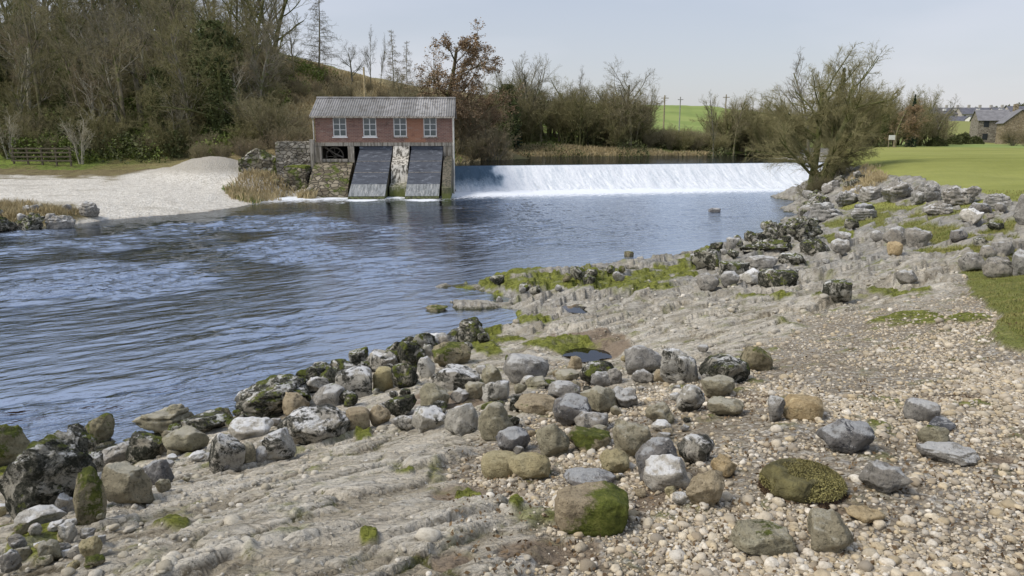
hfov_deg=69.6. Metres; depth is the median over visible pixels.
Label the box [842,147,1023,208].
meadow
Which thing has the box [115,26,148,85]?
pale limbed tree
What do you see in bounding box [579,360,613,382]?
boulder
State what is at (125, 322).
river
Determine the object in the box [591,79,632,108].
bare tree
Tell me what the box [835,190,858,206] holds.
boulder
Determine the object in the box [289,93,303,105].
bare shrub
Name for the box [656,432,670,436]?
cobble
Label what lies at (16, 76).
pale limbed tree
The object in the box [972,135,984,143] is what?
evergreen bush
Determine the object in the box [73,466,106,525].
boulder
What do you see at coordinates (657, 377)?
boulder
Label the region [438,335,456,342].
cobble
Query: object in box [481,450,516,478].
boulder
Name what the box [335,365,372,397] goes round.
boulder
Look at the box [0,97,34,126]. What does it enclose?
bare shrub
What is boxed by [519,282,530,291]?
cobble
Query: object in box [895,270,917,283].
boulder
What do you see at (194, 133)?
bare shrub
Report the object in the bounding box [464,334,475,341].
weedy rock
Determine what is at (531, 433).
cobble
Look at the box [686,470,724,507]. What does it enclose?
boulder
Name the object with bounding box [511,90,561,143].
bare shrub
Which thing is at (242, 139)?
bare shrub
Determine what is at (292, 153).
stone wall
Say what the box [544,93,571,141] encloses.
bare tree
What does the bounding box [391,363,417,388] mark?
boulder
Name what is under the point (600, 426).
cobble
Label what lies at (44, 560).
cobble
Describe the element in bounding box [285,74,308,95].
bare shrub
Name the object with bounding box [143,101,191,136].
bare shrub
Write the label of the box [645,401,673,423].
boulder
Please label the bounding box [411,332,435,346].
weedy rock
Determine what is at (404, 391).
cobble
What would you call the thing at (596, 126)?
bare tree
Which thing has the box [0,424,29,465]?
boulder
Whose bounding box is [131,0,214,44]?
ivy clad tree
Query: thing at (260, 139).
bare shrub
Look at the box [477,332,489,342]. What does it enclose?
cobble
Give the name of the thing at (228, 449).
boulder
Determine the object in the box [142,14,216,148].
bare tree
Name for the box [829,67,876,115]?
bare tree
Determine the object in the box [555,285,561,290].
cobble
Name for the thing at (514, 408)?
cobble
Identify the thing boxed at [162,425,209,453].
boulder
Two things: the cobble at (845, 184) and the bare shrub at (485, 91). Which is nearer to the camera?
the cobble at (845, 184)
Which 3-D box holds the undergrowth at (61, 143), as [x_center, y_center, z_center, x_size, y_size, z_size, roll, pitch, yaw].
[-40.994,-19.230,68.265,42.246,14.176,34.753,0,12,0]
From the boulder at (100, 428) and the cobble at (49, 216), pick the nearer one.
the boulder at (100, 428)
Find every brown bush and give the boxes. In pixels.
[997,125,1023,145]
[1014,130,1023,145]
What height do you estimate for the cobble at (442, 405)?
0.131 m
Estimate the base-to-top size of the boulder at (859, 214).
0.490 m
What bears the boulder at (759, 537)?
on the rocky shore
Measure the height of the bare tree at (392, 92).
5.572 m
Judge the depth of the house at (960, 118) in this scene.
264.45 m
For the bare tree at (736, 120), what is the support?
on the hillside
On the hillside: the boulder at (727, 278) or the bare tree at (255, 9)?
the bare tree at (255, 9)
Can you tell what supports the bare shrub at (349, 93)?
on the hillside
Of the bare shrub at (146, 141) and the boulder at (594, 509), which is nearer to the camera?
the boulder at (594, 509)
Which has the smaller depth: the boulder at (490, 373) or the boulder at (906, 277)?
the boulder at (490, 373)
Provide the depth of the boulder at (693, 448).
3.80 m
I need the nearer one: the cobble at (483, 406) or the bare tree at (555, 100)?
the cobble at (483, 406)
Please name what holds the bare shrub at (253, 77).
on the hillside
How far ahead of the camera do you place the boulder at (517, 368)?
7.38 m
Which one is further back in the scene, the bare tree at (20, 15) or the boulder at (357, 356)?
the bare tree at (20, 15)
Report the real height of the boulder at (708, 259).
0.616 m
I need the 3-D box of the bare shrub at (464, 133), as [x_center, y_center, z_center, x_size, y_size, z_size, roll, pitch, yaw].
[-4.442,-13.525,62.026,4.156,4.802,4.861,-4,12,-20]
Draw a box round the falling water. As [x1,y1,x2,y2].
[455,162,821,192]
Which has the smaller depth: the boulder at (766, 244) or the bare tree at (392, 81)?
the boulder at (766, 244)
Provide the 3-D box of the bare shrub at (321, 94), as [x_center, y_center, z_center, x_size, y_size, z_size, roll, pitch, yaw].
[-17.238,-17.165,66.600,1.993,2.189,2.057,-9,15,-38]
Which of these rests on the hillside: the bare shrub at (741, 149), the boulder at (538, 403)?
the bare shrub at (741, 149)
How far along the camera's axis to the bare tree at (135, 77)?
59.60 m
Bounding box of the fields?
[555,102,1023,147]
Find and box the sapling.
[379,36,387,86]
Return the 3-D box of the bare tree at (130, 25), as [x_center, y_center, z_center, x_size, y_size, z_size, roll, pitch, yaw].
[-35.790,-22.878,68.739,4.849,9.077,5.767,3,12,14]
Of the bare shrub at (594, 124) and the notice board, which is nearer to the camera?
the bare shrub at (594, 124)
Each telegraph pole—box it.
[363,67,365,96]
[663,95,664,128]
[678,97,682,130]
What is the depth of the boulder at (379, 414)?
6.45 m
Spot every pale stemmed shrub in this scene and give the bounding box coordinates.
[0,107,21,158]
[57,113,94,163]
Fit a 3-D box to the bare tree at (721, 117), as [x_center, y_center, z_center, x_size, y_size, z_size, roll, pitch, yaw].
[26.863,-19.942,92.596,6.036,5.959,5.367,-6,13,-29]
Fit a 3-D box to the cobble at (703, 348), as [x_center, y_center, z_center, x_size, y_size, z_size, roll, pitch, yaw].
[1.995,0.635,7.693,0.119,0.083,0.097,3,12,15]
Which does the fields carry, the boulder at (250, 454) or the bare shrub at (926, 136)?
the bare shrub at (926, 136)
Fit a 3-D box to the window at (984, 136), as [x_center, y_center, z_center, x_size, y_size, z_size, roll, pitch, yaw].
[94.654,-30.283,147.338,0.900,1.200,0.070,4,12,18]
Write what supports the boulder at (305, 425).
on the rocky shore
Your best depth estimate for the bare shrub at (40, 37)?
76.86 m
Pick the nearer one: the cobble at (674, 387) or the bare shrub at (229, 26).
the cobble at (674, 387)
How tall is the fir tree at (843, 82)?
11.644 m
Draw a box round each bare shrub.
[0,10,33,38]
[0,47,61,91]
[0,55,11,87]
[0,65,39,107]
[0,84,59,117]
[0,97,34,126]
[0,98,17,122]
[0,113,18,148]
[0,137,9,157]
[3,110,55,155]
[4,103,59,132]
[6,110,51,144]
[14,24,62,52]
[14,77,52,108]
[15,18,48,39]
[20,102,112,149]
[26,101,60,121]
[35,106,87,135]
[35,131,63,158]
[41,78,72,104]
[54,73,126,120]
[55,59,110,102]
[67,102,140,158]
[79,40,129,80]
[85,20,146,53]
[86,97,136,152]
[98,59,174,106]
[100,43,174,78]
[112,103,146,138]
[123,37,179,70]
[123,81,140,107]
[127,131,155,155]
[131,75,193,114]
[138,115,200,156]
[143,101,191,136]
[160,49,204,78]
[173,105,210,152]
[175,85,198,115]
[183,100,213,136]
[185,140,212,158]
[190,132,212,146]
[193,128,217,155]
[196,17,239,33]
[199,62,264,90]
[200,0,244,26]
[209,141,225,156]
[214,142,232,157]
[221,112,261,144]
[222,88,284,144]
[223,22,259,61]
[224,81,277,133]
[227,132,249,154]
[229,136,252,157]
[231,76,297,113]
[232,84,262,115]
[233,71,253,97]
[233,90,311,147]
[235,136,259,150]
[240,33,282,78]
[243,51,293,84]
[244,88,281,123]
[245,43,291,74]
[248,136,267,148]
[251,135,267,144]
[251,140,268,151]
[263,130,287,151]
[281,64,296,76]
[283,124,308,140]
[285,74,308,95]
[288,116,311,129]
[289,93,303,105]
[291,121,314,140]
[291,129,312,140]
[293,82,311,98]
[308,81,322,95]
[312,88,331,102]
[327,79,343,90]
[327,83,350,96]
[342,85,354,96]
[365,81,373,92]
[375,88,388,96]
[391,82,416,96]
[397,85,443,96]
[442,73,517,129]
[454,99,488,153]
[456,130,494,159]
[467,119,520,160]
[487,128,510,156]
[493,88,542,139]
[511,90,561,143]
[515,86,558,139]
[579,96,627,145]
[590,110,619,145]
[603,88,665,143]
[603,105,639,147]
[640,132,661,147]
[650,128,676,147]
[655,128,683,149]
[657,123,692,148]
[670,127,709,150]
[675,126,701,148]
[682,128,709,149]
[684,130,716,151]
[690,98,752,146]
[703,128,737,152]
[705,131,729,149]
[719,93,768,150]
[728,106,769,151]
[740,103,802,156]
[765,100,795,151]
[790,116,815,152]
[839,96,897,146]
[869,98,931,145]
[889,121,906,145]
[891,108,938,145]
[918,104,954,145]
[924,111,958,141]
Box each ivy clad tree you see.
[0,30,12,91]
[2,0,46,21]
[37,34,78,116]
[48,0,101,98]
[50,0,74,51]
[50,0,136,31]
[123,41,188,143]
[128,28,250,141]
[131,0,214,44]
[145,0,193,31]
[154,8,202,101]
[164,0,258,126]
[168,9,261,113]
[476,68,529,150]
[869,81,896,146]
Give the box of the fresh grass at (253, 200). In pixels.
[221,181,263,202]
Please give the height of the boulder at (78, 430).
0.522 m
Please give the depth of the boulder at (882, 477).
3.28 m
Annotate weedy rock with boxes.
[161,430,170,436]
[167,423,181,430]
[214,407,232,417]
[225,417,236,427]
[232,409,240,416]
[234,390,242,402]
[255,406,274,417]
[296,367,308,377]
[305,365,325,379]
[306,377,328,392]
[320,368,336,383]
[329,359,354,371]
[358,361,370,368]
[386,341,399,350]
[389,350,400,363]
[401,336,413,341]
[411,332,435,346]
[422,343,432,355]
[447,328,463,341]
[463,324,484,339]
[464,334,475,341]
[710,242,722,249]
[720,249,726,254]
[726,237,739,249]
[735,239,742,250]
[744,230,757,241]
[755,233,766,239]
[760,220,771,229]
[763,224,773,230]
[763,228,777,239]
[764,221,776,227]
[777,223,786,238]
[781,235,790,242]
[798,205,810,214]
[800,209,807,216]
[801,201,812,206]
[804,191,812,198]
[806,193,817,198]
[813,195,830,202]
[822,180,839,193]
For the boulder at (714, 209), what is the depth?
34.67 m
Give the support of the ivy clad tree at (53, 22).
on the hillside
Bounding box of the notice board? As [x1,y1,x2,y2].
[888,135,894,147]
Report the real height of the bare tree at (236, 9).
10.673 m
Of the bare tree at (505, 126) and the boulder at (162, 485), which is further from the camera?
the bare tree at (505, 126)
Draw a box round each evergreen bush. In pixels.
[924,135,948,146]
[946,133,962,144]
[958,132,973,143]
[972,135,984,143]
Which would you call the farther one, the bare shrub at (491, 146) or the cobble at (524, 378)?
the bare shrub at (491, 146)
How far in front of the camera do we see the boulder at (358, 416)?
6.34 m
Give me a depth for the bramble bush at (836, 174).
38.73 m
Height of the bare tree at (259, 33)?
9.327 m
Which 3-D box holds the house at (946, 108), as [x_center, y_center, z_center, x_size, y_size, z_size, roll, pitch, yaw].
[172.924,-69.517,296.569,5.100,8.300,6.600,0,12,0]
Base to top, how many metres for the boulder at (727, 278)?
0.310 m
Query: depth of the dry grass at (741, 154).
80.03 m
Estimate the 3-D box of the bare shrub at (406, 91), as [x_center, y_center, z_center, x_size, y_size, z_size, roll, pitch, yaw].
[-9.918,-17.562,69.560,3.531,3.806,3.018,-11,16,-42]
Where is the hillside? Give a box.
[0,54,761,169]
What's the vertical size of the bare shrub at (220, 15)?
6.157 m
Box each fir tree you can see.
[505,99,522,148]
[838,68,846,109]
[903,94,917,146]
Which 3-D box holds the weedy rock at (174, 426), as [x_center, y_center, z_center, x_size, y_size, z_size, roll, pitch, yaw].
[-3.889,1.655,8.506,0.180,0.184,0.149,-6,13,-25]
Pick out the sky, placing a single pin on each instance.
(973, 50)
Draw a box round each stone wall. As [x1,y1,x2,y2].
[238,148,276,175]
[275,141,310,180]
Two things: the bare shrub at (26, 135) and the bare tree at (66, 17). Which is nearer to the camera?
the bare shrub at (26, 135)
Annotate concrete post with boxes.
[309,139,315,171]
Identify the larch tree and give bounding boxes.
[292,0,343,72]
[378,30,406,96]
[395,41,417,91]
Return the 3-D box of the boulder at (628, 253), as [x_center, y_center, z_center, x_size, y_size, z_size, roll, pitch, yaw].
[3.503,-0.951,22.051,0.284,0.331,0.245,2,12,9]
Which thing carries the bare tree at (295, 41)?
on the hillside
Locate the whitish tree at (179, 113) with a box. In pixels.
[153,69,196,137]
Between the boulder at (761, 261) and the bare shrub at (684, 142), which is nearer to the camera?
the boulder at (761, 261)
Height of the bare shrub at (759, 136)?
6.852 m
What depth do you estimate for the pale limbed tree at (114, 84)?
57.81 m
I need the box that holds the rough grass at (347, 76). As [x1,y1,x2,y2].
[278,54,515,163]
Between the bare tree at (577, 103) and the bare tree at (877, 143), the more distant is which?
the bare tree at (877, 143)
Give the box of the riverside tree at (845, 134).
[738,42,904,190]
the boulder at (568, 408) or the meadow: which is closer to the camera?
the boulder at (568, 408)
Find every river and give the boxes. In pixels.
[0,188,797,472]
[455,155,821,165]
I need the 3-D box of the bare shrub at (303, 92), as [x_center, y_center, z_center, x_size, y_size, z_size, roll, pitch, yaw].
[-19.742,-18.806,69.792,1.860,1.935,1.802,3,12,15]
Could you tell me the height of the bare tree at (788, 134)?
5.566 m
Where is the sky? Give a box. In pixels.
[0,0,1023,113]
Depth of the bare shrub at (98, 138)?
54.40 m
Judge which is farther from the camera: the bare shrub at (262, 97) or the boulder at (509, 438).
the bare shrub at (262, 97)
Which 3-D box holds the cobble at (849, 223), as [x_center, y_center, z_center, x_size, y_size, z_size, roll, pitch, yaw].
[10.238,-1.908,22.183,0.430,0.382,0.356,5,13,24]
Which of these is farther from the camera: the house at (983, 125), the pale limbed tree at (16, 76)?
the house at (983, 125)
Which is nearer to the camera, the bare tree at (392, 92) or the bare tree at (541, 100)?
the bare tree at (392, 92)
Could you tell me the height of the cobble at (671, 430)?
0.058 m
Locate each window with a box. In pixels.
[332,118,347,137]
[362,118,377,137]
[393,118,407,137]
[423,118,437,137]
[982,134,987,139]
[984,121,988,126]
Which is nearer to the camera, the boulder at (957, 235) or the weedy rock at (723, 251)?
the boulder at (957, 235)
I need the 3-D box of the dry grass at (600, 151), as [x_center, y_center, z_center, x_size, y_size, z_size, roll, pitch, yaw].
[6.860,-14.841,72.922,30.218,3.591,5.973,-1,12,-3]
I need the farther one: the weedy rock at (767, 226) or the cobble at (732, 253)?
the weedy rock at (767, 226)
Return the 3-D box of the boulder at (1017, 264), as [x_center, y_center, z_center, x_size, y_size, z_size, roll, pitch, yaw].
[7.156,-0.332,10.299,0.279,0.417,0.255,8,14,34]
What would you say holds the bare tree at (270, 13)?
on the hillside
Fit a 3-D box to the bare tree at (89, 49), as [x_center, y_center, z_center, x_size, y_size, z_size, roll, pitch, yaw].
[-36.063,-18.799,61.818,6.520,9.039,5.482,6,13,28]
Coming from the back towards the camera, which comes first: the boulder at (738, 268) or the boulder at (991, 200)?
the boulder at (991, 200)
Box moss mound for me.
[757,457,847,509]
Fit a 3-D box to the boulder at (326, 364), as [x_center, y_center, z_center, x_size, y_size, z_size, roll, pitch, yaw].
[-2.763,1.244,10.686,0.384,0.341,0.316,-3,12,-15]
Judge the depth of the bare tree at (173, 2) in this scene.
72.31 m
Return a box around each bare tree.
[0,0,38,76]
[0,0,62,124]
[0,1,7,18]
[0,14,37,81]
[0,38,55,135]
[1,0,62,106]
[2,16,36,87]
[3,0,32,36]
[5,0,136,45]
[21,0,81,73]
[26,10,93,118]
[31,0,86,47]
[44,0,81,55]
[44,0,151,124]
[50,0,110,48]
[53,14,110,106]
[59,0,121,51]
[60,6,145,151]
[63,0,89,29]
[72,0,187,120]
[79,0,160,46]
[85,0,180,48]
[90,0,110,30]
[100,0,153,65]
[104,1,149,65]
[109,0,138,42]
[119,0,198,61]
[121,0,232,62]
[125,0,193,109]
[127,0,224,73]
[135,1,196,65]
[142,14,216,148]
[179,0,222,26]
[192,0,232,29]
[203,0,281,47]
[216,0,312,49]
[221,0,263,30]
[224,0,296,48]
[225,10,298,93]
[227,22,293,104]
[236,0,274,40]
[236,8,288,88]
[237,0,306,85]
[251,0,292,60]
[275,16,302,75]
[335,39,368,83]
[359,24,378,87]
[385,79,415,96]
[386,65,407,96]
[390,82,409,96]
[402,71,430,96]
[411,69,438,96]
[469,52,558,138]
[476,108,504,144]
[479,102,514,134]
[511,71,558,112]
[513,76,553,135]
[527,80,559,134]
[529,85,565,139]
[531,96,553,141]
[536,94,567,137]
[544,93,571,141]
[545,85,560,135]
[545,102,581,144]
[546,89,588,143]
[547,74,592,105]
[555,82,598,144]
[556,78,607,133]
[560,91,599,145]
[566,66,592,144]
[568,91,606,143]
[576,100,613,145]
[578,83,622,119]
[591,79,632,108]
[593,86,631,104]
[594,53,660,108]
[595,99,630,147]
[601,82,651,145]
[603,83,648,147]
[603,86,647,147]
[604,81,633,118]
[606,101,650,142]
[625,92,660,146]
[627,105,660,146]
[643,82,659,122]
[694,94,752,152]
[699,90,719,158]
[705,106,733,130]
[726,88,756,155]
[738,92,778,152]
[757,99,792,141]
[772,48,815,151]
[773,106,814,153]
[785,42,893,147]
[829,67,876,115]
[866,77,903,145]
[872,84,904,146]
[887,84,922,144]
[893,97,928,145]
[894,86,937,145]
[904,84,944,145]
[907,89,942,145]
[932,96,962,135]
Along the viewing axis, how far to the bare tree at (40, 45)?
61.52 m
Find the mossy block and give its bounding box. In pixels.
[283,164,310,191]
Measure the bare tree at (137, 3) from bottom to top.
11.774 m
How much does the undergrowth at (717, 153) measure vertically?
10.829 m
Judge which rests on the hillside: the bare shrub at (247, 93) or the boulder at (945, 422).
the bare shrub at (247, 93)
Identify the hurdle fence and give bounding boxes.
[9,147,71,165]
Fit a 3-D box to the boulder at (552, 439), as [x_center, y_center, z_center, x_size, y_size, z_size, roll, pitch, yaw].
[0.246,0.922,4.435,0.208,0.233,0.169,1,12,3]
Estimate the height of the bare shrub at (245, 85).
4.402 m
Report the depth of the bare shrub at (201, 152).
49.65 m
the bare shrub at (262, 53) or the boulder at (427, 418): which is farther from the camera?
the bare shrub at (262, 53)
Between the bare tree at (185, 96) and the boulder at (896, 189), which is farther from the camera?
the bare tree at (185, 96)
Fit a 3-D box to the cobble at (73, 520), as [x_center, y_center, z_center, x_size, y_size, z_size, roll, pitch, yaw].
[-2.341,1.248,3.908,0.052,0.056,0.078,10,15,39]
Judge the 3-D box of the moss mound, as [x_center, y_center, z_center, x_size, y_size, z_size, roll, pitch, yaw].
[1.320,0.889,3.346,0.392,0.185,0.392,0,12,0]
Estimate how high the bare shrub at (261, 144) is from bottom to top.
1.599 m
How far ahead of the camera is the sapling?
82.44 m
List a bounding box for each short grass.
[820,189,1023,260]
[966,258,1023,341]
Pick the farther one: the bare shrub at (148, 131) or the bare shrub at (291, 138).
the bare shrub at (148, 131)
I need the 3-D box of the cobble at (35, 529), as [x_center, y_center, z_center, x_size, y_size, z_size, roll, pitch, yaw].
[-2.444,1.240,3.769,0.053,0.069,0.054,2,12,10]
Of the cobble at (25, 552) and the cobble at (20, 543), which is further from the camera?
the cobble at (20, 543)
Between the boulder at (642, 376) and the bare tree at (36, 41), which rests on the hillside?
the bare tree at (36, 41)
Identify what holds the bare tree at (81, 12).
on the hillside
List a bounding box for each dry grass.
[0,196,78,221]
[224,167,317,202]
[455,132,720,155]
[722,149,803,155]
[842,162,889,194]
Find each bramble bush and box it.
[794,176,824,198]
[809,173,833,190]
[820,153,855,175]
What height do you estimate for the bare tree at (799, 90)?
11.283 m
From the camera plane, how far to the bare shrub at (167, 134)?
54.70 m
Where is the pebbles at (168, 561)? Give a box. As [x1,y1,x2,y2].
[0,255,961,575]
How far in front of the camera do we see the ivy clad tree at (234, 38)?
61.28 m
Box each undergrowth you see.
[0,35,338,163]
[277,70,735,156]
[309,132,475,161]
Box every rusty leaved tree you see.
[404,17,524,135]
[874,98,930,146]
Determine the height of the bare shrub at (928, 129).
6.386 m
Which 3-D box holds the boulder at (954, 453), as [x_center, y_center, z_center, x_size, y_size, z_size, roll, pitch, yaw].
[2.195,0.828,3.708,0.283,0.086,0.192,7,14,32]
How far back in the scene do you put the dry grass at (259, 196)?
42.52 m
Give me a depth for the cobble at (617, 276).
16.11 m
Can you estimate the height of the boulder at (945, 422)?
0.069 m
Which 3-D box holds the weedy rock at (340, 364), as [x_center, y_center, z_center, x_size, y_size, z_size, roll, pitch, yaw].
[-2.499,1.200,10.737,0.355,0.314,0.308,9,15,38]
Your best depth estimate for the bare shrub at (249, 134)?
53.13 m
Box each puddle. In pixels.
[553,304,586,312]
[562,348,611,361]
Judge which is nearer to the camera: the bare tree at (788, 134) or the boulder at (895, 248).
the boulder at (895, 248)
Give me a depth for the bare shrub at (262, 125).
53.32 m
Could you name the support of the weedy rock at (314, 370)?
in the river at (125, 322)
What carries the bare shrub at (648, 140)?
on the hillside
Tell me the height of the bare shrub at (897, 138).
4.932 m
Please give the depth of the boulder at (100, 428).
8.57 m
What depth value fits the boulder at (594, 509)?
3.03 m
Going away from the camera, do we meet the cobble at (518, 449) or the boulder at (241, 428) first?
the cobble at (518, 449)
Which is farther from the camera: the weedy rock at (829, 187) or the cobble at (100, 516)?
the weedy rock at (829, 187)
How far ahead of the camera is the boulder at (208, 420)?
8.48 m
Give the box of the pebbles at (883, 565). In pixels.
[446,361,1023,575]
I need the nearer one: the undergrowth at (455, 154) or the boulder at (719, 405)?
the boulder at (719, 405)
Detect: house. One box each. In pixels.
[308,97,456,198]
[939,105,950,116]
[945,116,967,120]
[949,105,958,115]
[957,105,973,115]
[969,110,1009,142]
[971,105,982,111]
[990,105,1004,109]
[995,104,1023,143]
[1005,103,1020,112]
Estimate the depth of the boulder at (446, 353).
10.08 m
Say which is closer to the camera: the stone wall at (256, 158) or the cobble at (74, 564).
the cobble at (74, 564)
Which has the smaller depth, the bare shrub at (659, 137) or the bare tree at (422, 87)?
the bare tree at (422, 87)
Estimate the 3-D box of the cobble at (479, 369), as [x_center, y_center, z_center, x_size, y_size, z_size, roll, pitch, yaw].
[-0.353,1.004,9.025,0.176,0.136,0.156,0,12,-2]
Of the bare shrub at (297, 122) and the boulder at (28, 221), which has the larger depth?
the bare shrub at (297, 122)
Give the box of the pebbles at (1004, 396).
[536,273,1023,416]
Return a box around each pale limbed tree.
[0,17,59,113]
[63,58,113,129]
[81,31,143,127]
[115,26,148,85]
[214,49,261,126]
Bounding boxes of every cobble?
[0,507,6,516]
[8,533,23,548]
[10,537,27,547]
[13,523,29,534]
[15,546,32,560]
[17,213,25,220]
[28,523,42,535]
[30,204,38,210]
[34,555,53,567]
[45,213,55,218]
[47,519,64,531]
[54,492,74,512]
[59,542,70,550]
[61,549,69,557]
[62,204,71,211]
[64,518,76,524]
[66,559,80,568]
[67,544,79,558]
[80,528,96,538]
[83,554,105,566]
[96,513,104,519]
[97,535,105,543]
[165,453,177,459]
[166,449,179,456]
[167,460,174,467]
[182,476,190,481]
[204,452,209,461]
[271,418,280,426]
[339,390,355,400]
[343,393,357,406]
[372,388,379,393]
[389,390,397,396]
[389,417,396,426]
[396,415,412,430]
[399,388,410,394]
[432,400,446,412]
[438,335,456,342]
[464,341,472,349]
[476,365,485,373]
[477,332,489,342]
[481,403,488,409]
[489,274,503,284]
[496,296,502,301]
[510,395,519,409]
[510,416,519,424]
[512,402,518,411]
[513,446,523,453]
[514,383,526,393]
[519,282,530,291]
[519,287,525,293]
[520,375,533,384]
[527,281,535,286]
[527,430,535,435]
[529,286,540,294]
[544,379,554,387]
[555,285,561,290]
[562,273,572,282]
[567,356,582,369]
[570,266,584,279]
[571,380,580,387]
[583,274,595,284]
[583,385,591,390]
[585,269,597,276]
[592,424,606,429]
[606,265,614,272]
[607,368,622,384]
[610,405,621,415]
[612,271,624,281]
[618,266,624,272]
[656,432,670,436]
[662,428,673,435]
[669,392,679,400]
[671,385,680,390]
[680,424,689,431]
[683,417,690,422]
[697,344,708,352]
[727,249,738,257]
[822,259,829,263]
[834,175,844,181]
[835,231,851,239]
[843,181,850,187]
[844,218,858,228]
[849,178,860,186]
[849,187,860,193]
[854,203,874,208]
[855,174,864,178]
[972,237,987,246]
[986,214,994,219]
[986,222,1003,230]
[994,203,1006,211]
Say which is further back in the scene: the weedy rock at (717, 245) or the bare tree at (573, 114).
the bare tree at (573, 114)
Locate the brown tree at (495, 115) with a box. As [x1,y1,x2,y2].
[455,83,509,142]
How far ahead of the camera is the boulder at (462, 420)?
5.31 m
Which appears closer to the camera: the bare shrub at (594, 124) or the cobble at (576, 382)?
the cobble at (576, 382)
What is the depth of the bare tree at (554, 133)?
81.48 m
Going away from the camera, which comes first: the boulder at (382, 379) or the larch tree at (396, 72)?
the boulder at (382, 379)
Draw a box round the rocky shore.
[0,148,1023,575]
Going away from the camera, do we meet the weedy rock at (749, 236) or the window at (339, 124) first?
the weedy rock at (749, 236)
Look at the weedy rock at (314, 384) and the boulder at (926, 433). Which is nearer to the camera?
the boulder at (926, 433)
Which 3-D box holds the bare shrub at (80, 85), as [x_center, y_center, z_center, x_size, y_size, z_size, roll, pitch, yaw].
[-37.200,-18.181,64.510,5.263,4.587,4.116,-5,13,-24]
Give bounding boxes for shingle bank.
[0,156,321,226]
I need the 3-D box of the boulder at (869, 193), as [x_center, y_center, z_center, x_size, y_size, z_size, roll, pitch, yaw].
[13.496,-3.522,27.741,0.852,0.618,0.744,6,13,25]
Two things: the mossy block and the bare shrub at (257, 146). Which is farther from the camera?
the bare shrub at (257, 146)
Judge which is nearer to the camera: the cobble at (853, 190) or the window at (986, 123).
the cobble at (853, 190)
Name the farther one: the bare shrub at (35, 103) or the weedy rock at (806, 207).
the bare shrub at (35, 103)
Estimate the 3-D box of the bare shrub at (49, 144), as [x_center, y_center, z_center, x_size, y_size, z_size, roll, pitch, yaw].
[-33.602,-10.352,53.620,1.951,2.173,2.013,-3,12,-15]
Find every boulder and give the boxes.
[0,216,16,231]
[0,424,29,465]
[0,430,97,519]
[0,549,21,572]
[14,504,67,525]
[15,213,44,229]
[37,539,62,559]
[45,215,75,228]
[58,521,76,542]
[67,423,96,451]
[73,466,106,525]
[78,201,99,216]
[78,536,102,556]
[85,413,114,442]
[88,451,103,471]
[101,461,154,503]
[102,441,128,465]
[125,431,166,462]
[132,404,193,433]
[143,459,173,484]
[155,479,171,492]
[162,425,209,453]
[181,409,231,431]
[186,450,205,461]
[208,433,245,473]
[228,416,273,440]
[237,373,310,416]
[243,442,255,463]
[256,446,267,462]
[257,427,295,460]
[277,404,350,444]
[282,392,309,415]
[313,361,331,368]
[313,383,344,405]
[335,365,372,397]
[345,406,369,430]
[348,346,368,365]
[369,349,397,371]
[369,404,390,426]
[372,366,392,391]
[384,394,416,416]
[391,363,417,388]
[397,341,425,365]
[412,405,444,432]
[417,356,435,377]
[419,382,450,405]
[426,304,447,311]
[430,333,446,340]
[432,341,470,366]
[432,363,479,391]
[444,403,477,435]
[450,387,468,402]
[459,319,480,328]
[465,381,484,398]
[478,401,513,440]
[481,365,501,383]
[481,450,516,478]
[482,380,509,402]
[495,426,530,450]
[502,353,549,383]
[508,452,550,479]
[514,393,555,414]
[525,376,548,386]
[536,423,569,456]
[548,380,580,397]
[552,393,591,425]
[554,480,628,536]
[555,368,579,380]
[563,467,615,485]
[567,425,610,450]
[574,411,608,427]
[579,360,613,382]
[580,385,616,412]
[591,371,612,386]
[599,448,629,473]
[612,418,650,457]
[613,386,637,407]
[624,251,633,255]
[624,345,661,373]
[631,369,653,382]
[632,488,646,497]
[635,437,677,480]
[643,454,689,491]
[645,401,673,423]
[651,419,671,431]
[653,369,664,381]
[660,348,698,383]
[665,486,676,497]
[672,491,689,504]
[676,384,704,411]
[677,434,713,463]
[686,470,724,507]
[691,248,721,269]
[696,272,719,290]
[699,354,749,382]
[701,375,734,397]
[707,396,743,415]
[708,208,720,211]
[710,454,736,476]
[718,261,749,274]
[720,271,739,286]
[728,519,796,556]
[739,237,792,251]
[739,268,758,283]
[739,346,772,370]
[745,255,777,269]
[757,268,798,286]
[767,395,785,421]
[778,252,805,264]
[783,217,822,241]
[783,394,823,420]
[800,237,829,255]
[807,508,853,552]
[808,201,842,221]
[816,418,874,454]
[822,279,852,301]
[830,238,850,254]
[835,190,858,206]
[844,505,884,522]
[850,208,876,220]
[858,186,881,202]
[858,460,912,493]
[870,230,882,241]
[880,177,912,202]
[882,226,905,244]
[887,241,902,255]
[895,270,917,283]
[903,227,931,247]
[903,397,940,421]
[910,180,941,204]
[916,424,949,442]
[916,441,980,465]
[922,202,953,215]
[928,416,955,430]
[941,185,980,206]
[949,229,967,242]
[958,252,984,270]
[959,208,983,223]
[968,202,991,213]
[979,245,996,257]
[982,256,1012,277]
[984,193,1012,208]
[991,241,1014,256]
[1011,249,1023,275]
[1013,194,1023,224]
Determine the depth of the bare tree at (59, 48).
55.58 m
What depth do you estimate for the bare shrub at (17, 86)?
61.07 m
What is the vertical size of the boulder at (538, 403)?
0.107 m
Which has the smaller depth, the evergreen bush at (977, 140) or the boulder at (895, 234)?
the boulder at (895, 234)
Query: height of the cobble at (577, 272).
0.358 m
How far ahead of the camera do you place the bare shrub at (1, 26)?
81.68 m
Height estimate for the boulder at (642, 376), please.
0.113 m
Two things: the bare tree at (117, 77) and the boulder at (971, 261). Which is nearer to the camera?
the boulder at (971, 261)
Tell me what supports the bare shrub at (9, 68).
on the hillside

